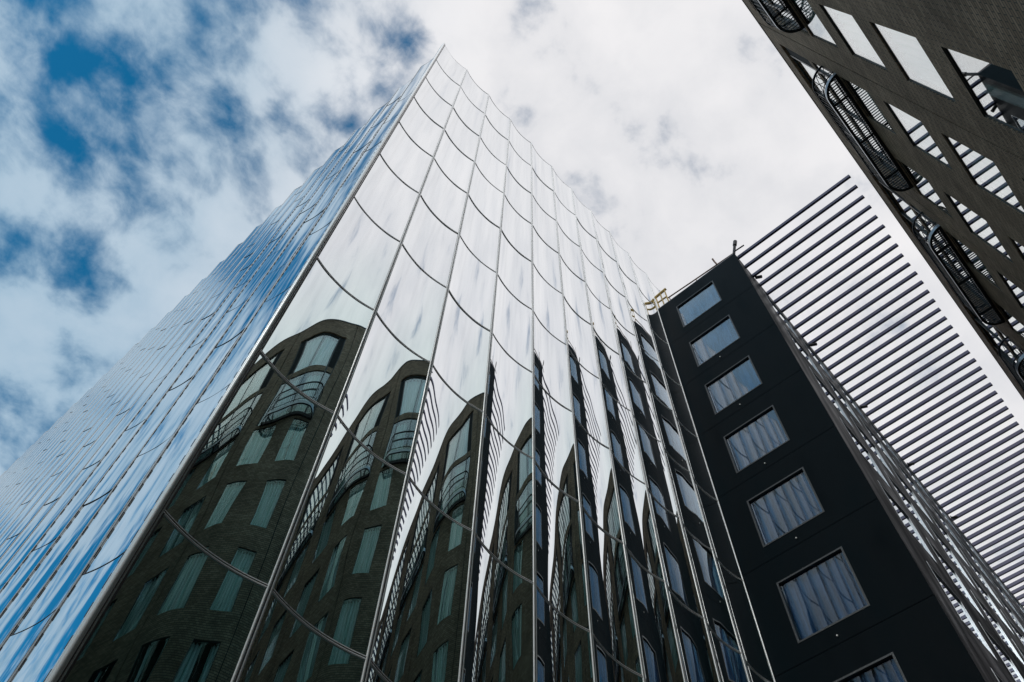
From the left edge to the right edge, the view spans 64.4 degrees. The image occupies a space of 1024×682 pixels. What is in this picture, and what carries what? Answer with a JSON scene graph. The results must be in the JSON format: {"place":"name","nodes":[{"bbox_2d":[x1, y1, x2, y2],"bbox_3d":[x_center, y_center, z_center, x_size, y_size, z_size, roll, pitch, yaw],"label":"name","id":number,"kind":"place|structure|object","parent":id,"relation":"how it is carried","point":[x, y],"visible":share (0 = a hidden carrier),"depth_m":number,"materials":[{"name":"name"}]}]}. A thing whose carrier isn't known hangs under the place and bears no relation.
{"place":"outdoors","nodes":[
{"label":"outdoors","id":0,"kind":"place"},
{"bbox_2d":[0,42,775,681],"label":"glass tower","id":1,"kind":"structure","parent":0,"point":[392,390],"depth_m":13.58,"materials":[{"name":"silver glass"}]},
{"bbox_2d":[0,0,1023,606],"label":"sky","id":2,"kind":"structure","parent":0,"point":[142,142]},
{"bbox_2d":[742,0,1023,399],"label":"brick building","id":3,"kind":"structure","parent":0,"point":[919,104],"depth_m":16.86,"materials":[{"name":"black brick"}]},
{"bbox_2d":[754,0,806,31],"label":"loggia window","id":4,"kind":"structure","parent":3,"relation":"in","point":[765,1],"depth_m":21.78,"materials":[{"name":"grey glass"}]},
{"bbox_2d":[789,0,836,46],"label":"window","id":5,"kind":"structure","parent":3,"relation":"in","point":[804,10],"depth_m":18.60,"materials":[{"name":"grey glass"}]},
{"bbox_2d":[785,47,913,187],"bbox_3d":[9.606,-6.608,23.341,0.084,5.454,4.036,-38,-69,19],"label":"loggia window","id":6,"kind":"structure","parent":3,"relation":"in","point":[808,68],"depth_m":23.61,"materials":[{"name":"grey glass"}]},
{"bbox_2d":[821,5,886,69],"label":"window","id":7,"kind":"structure","parent":3,"relation":"in","point":[845,24],"depth_m":16.11,"materials":[{"name":"grey glass"}]},
{"bbox_2d":[841,77,896,134],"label":"window","id":8,"kind":"structure","parent":3,"relation":"in","point":[862,96],"depth_m":19.52,"materials":[{"name":"grey glass"}]},
{"bbox_2d":[871,22,955,101],"bbox_3d":[6.714,-4.712,13.593,0.038,1.957,1.350,-38,-69,19],"label":"window","id":9,"kind":"structure","parent":3,"relation":"in","point":[906,50],"depth_m":13.60,"materials":[{"name":"grey glass"}]},
{"bbox_2d":[886,102,951,168],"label":"window","id":10,"kind":"structure","parent":3,"relation":"in","point":[914,128],"depth_m":17.00,"materials":[{"name":"grey glass"}]},
{"bbox_2d":[897,159,951,216],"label":"window","id":11,"kind":"structure","parent":3,"relation":"in","point":[923,186],"depth_m":20.46,"materials":[{"name":"grey glass"}]},
{"bbox_2d":[877,178,992,309],"bbox_3d":[13.138,-3.089,25.156,0.084,5.454,4.036,-38,-69,19],"label":"loggia window","id":12,"kind":"structure","parent":3,"relation":"in","point":[909,212],"depth_m":25.70,"materials":[{"name":"grey"}]},
{"bbox_2d":[945,230,1000,289],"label":"window","id":13,"kind":"structure","parent":3,"relation":"in","point":[972,259],"depth_m":21.35,"materials":[{"name":"grey glass"}]},
{"bbox_2d":[946,193,1012,262],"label":"window","id":14,"kind":"structure","parent":3,"relation":"in","point":[978,226],"depth_m":17.96,"materials":[{"name":"grey glass"}]},
{"bbox_2d":[943,47,1023,133],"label":"window","id":15,"kind":"structure","parent":3,"relation":"in","point":[995,89],"depth_m":11.23,"materials":[{"name":"grey glass"}]},
{"bbox_2d":[944,135,1023,214],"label":"window","id":16,"kind":"structure","parent":3,"relation":"in","point":[983,171],"depth_m":14.51,"materials":[{"name":"grey glass"}]},
{"bbox_2d":[959,294,1023,375],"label":"loggia window","id":17,"kind":"structure","parent":3,"relation":"in","point":[992,332],"depth_m":28.04,"materials":[{"name":"grey"}]},
{"bbox_2d":[992,299,1023,338],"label":"window","id":18,"kind":"structure","parent":3,"relation":"in","point":[1015,325],"depth_m":22.59,"materials":[{"name":"grey glass"}]},
{"bbox_2d":[999,273,1023,308],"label":"window","id":19,"kind":"structure","parent":3,"relation":"in","point":[1018,293],"depth_m":19.33,"materials":[{"name":"grey glass"}]},
{"bbox_2d":[1011,239,1023,257],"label":"window","id":20,"kind":"structure","parent":3,"relation":"in","point":[1020,248],"depth_m":16.04,"materials":[{"name":"grey glass"}]},
{"label":"street","id":21,"kind":"structure","parent":0,"visible":0},
{"bbox_2d":[658,253,1023,681],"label":"black building","id":22,"kind":"structure","parent":21,"relation":"on","point":[859,557],"depth_m":21.69,"materials":[{"name":"black"}]},
{"bbox_2d":[654,288,668,307],"bbox_3d":[6.415,-1.824,34.730,0.638,1.150,0.140,-38,-69,19],"label":"roof guard","id":23,"kind":"object","parent":22,"relation":"on","point":[659,294],"visible":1,"depth_m":34.91,"materials":[{"name":"paint"}]},
{"bbox_2d":[676,280,721,327],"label":"window","id":24,"kind":"structure","parent":22,"relation":"in","point":[709,298],"depth_m":32.49,"materials":[{"name":"blue glass"}]},
{"bbox_2d":[668,254,731,299],"bbox_3d":[7.811,-2.743,33.951,3.232,0.712,0.234,-38,-69,19],"label":"safety rail","id":25,"kind":"object","parent":22,"relation":"on","point":[713,260],"visible":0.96,"depth_m":33.90,"materials":[{"name":"grey metal"}]},
{"bbox_2d":[689,315,739,366],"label":"window","id":26,"kind":"structure","parent":22,"relation":"in","point":[716,341],"depth_m":29.75,"materials":[{"name":"blue glass"}]},
{"bbox_2d":[704,355,762,414],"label":"window","id":27,"kind":"structure","parent":22,"relation":"in","point":[745,379],"depth_m":27.02,"materials":[{"name":"blue glass"}]},
{"bbox_2d":[732,240,743,253],"bbox_3d":[9.175,-3.887,33.323,0.183,0.777,0.586,37,-67,-17],"label":"corner lamp","id":28,"kind":"object","parent":22,"relation":"on","point":[734,246],"visible":1,"depth_m":33.28,"materials":[{"name":"metal"}]},
{"bbox_2d":[723,405,789,473],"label":"window","id":29,"kind":"structure","parent":22,"relation":"in","point":[759,439],"depth_m":24.27,"materials":[{"name":"blue glass"}]},
{"bbox_2d":[761,292,797,337],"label":"window","id":30,"kind":"structure","parent":22,"relation":"in","point":[776,309],"depth_m":32.76,"materials":[{"name":"glass"}]},
{"bbox_2d":[747,467,824,547],"bbox_3d":[7.222,4.422,21.411,1.809,1.836,0.244,-38,-69,19],"label":"window","id":31,"kind":"structure","parent":22,"relation":"in","point":[796,503],"depth_m":21.54,"materials":[{"name":"grey"}]},
{"bbox_2d":[785,327,823,379],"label":"window","id":32,"kind":"structure","parent":22,"relation":"in","point":[798,345],"depth_m":30.02,"materials":[{"name":"glass"}]},
{"bbox_2d":[800,336,834,382],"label":"window","id":33,"kind":"structure","parent":22,"relation":"in","point":[813,354],"depth_m":33.66,"materials":[{"name":"glass"}]},
{"bbox_2d":[776,546,869,643],"bbox_3d":[7.164,5.879,18.704,1.809,1.836,0.247,-38,-69,19],"label":"window","id":34,"kind":"structure","parent":22,"relation":"in","point":[826,595],"depth_m":18.80,"materials":[{"name":"grey"}]},
{"bbox_2d":[808,367,852,426],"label":"window","id":35,"kind":"structure","parent":22,"relation":"in","point":[826,391],"depth_m":27.26,"materials":[{"name":"glass"}]},
{"bbox_2d":[823,373,862,426],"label":"window","id":36,"kind":"structure","parent":22,"relation":"in","point":[837,392],"depth_m":30.93,"materials":[{"name":"glass"}]},
{"bbox_2d":[833,376,867,422],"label":"window","id":37,"kind":"structure","parent":22,"relation":"in","point":[849,398],"depth_m":34.59,"materials":[{"name":"glass"}]},
{"bbox_2d":[839,418,890,487],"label":"window","id":38,"kind":"structure","parent":22,"relation":"in","point":[862,449],"depth_m":24.51,"materials":[{"name":"glass"}]},
{"bbox_2d":[834,652,906,681],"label":"window","id":39,"kind":"structure","parent":22,"relation":"in","point":[891,671],"depth_m":16.55,"materials":[{"name":"blue glass"}]},
{"bbox_2d":[851,418,893,475],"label":"window","id":40,"kind":"structure","parent":22,"relation":"in","point":[870,444],"depth_m":28.19,"materials":[{"name":"glass"}]},
{"bbox_2d":[860,418,897,468],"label":"window","id":41,"kind":"structure","parent":22,"relation":"in","point":[874,437],"depth_m":31.83,"materials":[{"name":"glass"}]},
{"bbox_2d":[737,174,1023,605],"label":"slatted canopy","id":42,"kind":"object","parent":22,"relation":"attached to","point":[811,343],"visible":0.99,"depth_m":35.60,"materials":[{"name":"metal"}]},
{"bbox_2d":[866,417,899,461],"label":"window","id":43,"kind":"structure","parent":22,"relation":"in","point":[881,437],"depth_m":35.47,"materials":[{"name":"glass"}]},
{"bbox_2d":[878,481,937,563],"bbox_3d":[10.442,4.791,21.539,0.066,1.836,1.701,-38,-69,19],"label":"window","id":44,"kind":"structure","parent":22,"relation":"in","point":[904,517],"depth_m":21.77,"materials":[{"name":"glass"}]},
{"bbox_2d":[885,472,934,539],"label":"window","id":45,"kind":"structure","parent":22,"relation":"in","point":[908,504],"depth_m":25.43,"materials":[{"name":"glass"}]},
{"bbox_2d":[890,465,932,522],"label":"window","id":46,"kind":"structure","parent":22,"relation":"in","point":[910,492],"depth_m":29.05,"materials":[{"name":"glass"}]},
{"bbox_2d":[893,458,930,509],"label":"window","id":47,"kind":"structure","parent":22,"relation":"in","point":[910,481],"depth_m":32.78,"materials":[{"name":"glass"}]},
{"bbox_2d":[896,453,930,499],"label":"window","id":48,"kind":"structure","parent":22,"relation":"in","point":[907,468],"depth_m":36.46,"materials":[{"name":"glass"}]},
{"bbox_2d":[926,490,959,536],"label":"window","id":49,"kind":"structure","parent":22,"relation":"in","point":[935,502],"depth_m":37.28,"materials":[{"name":"glass"}]},
{"bbox_2d":[926,498,963,548],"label":"window","id":50,"kind":"structure","parent":22,"relation":"in","point":[943,521],"depth_m":33.68,"materials":[{"name":"glass"}]},
{"bbox_2d":[926,508,968,565],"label":"window","id":51,"kind":"structure","parent":22,"relation":"in","point":[943,531],"depth_m":30.01,"materials":[{"name":"glass"}]},
{"bbox_2d":[926,521,975,588],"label":"window","id":52,"kind":"structure","parent":22,"relation":"in","point":[946,548],"depth_m":26.36,"materials":[{"name":"glass"}]},
{"bbox_2d":[926,538,984,618],"bbox_3d":[12.151,6.602,22.475,0.229,1.836,1.701,-38,-69,19],"label":"window","id":53,"kind":"structure","parent":22,"relation":"in","point":[951,572],"depth_m":22.69,"materials":[{"name":"glass"}]},
{"bbox_2d":[926,561,997,660],"bbox_3d":[10.322,6.294,18.858,0.229,1.836,1.701,-38,-69,19],"label":"window","id":54,"kind":"structure","parent":22,"relation":"in","point":[959,607],"depth_m":19.01,"materials":[{"name":"glass"}]},
{"bbox_2d":[953,523,986,567],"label":"window","id":55,"kind":"structure","parent":22,"relation":"in","point":[965,539],"depth_m":38.24,"materials":[{"name":"glass"}]},
{"bbox_2d":[955,533,995,587],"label":"window","id":56,"kind":"structure","parent":22,"relation":"in","point":[966,548],"depth_m":34.58,"materials":[{"name":"glass"}]},
{"bbox_2d":[960,549,1002,606],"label":"window","id":57,"kind":"structure","parent":22,"relation":"in","point":[982,579],"depth_m":30.96,"materials":[{"name":"glass"}]},
{"bbox_2d":[964,566,1013,635],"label":"window","id":58,"kind":"structure","parent":22,"relation":"in","point":[981,589],"depth_m":27.27,"materials":[{"name":"glass"}]},
{"bbox_2d":[991,668,1002,681],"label":"window","id":59,"kind":"structure","parent":22,"relation":"in","point":[996,675],"depth_m":16.70,"materials":[{"name":"glass"}]},
{"bbox_2d":[980,556,1013,600],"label":"window","id":60,"kind":"structure","parent":22,"relation":"in","point":[992,572],"depth_m":39.13,"materials":[{"name":"glass"}]},
{"bbox_2d":[971,591,1023,664],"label":"window","id":61,"kind":"structure","parent":22,"relation":"in","point":[996,625],"depth_m":23.63,"materials":[{"name":"glass"}]},
{"bbox_2d":[980,624,1023,681],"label":"window","id":62,"kind":"structure","parent":22,"relation":"in","point":[1006,659],"depth_m":20.22,"materials":[{"name":"glass"}]},
{"bbox_2d":[986,571,1023,621],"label":"window","id":63,"kind":"structure","parent":22,"relation":"in","point":[995,583],"depth_m":35.48,"materials":[{"name":"glass"}]},
{"bbox_2d":[993,589,1023,631],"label":"window","id":64,"kind":"structure","parent":22,"relation":"in","point":[1008,609],"depth_m":31.99,"materials":[{"name":"glass"}]},
{"bbox_2d":[1002,612,1023,648],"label":"window","id":65,"kind":"structure","parent":22,"relation":"in","point":[1018,633],"depth_m":28.55,"materials":[{"name":"glass"}]},
{"bbox_2d":[1004,585,1023,612],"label":"window","id":66,"kind":"structure","parent":22,"relation":"in","point":[1016,601],"depth_m":40.35,"materials":[{"name":"glass"}]},
{"bbox_2d":[1011,638,1023,656],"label":"window","id":67,"kind":"structure","parent":22,"relation":"in","point":[1020,650],"depth_m":24.89,"materials":[{"name":"glass"}]}
]}

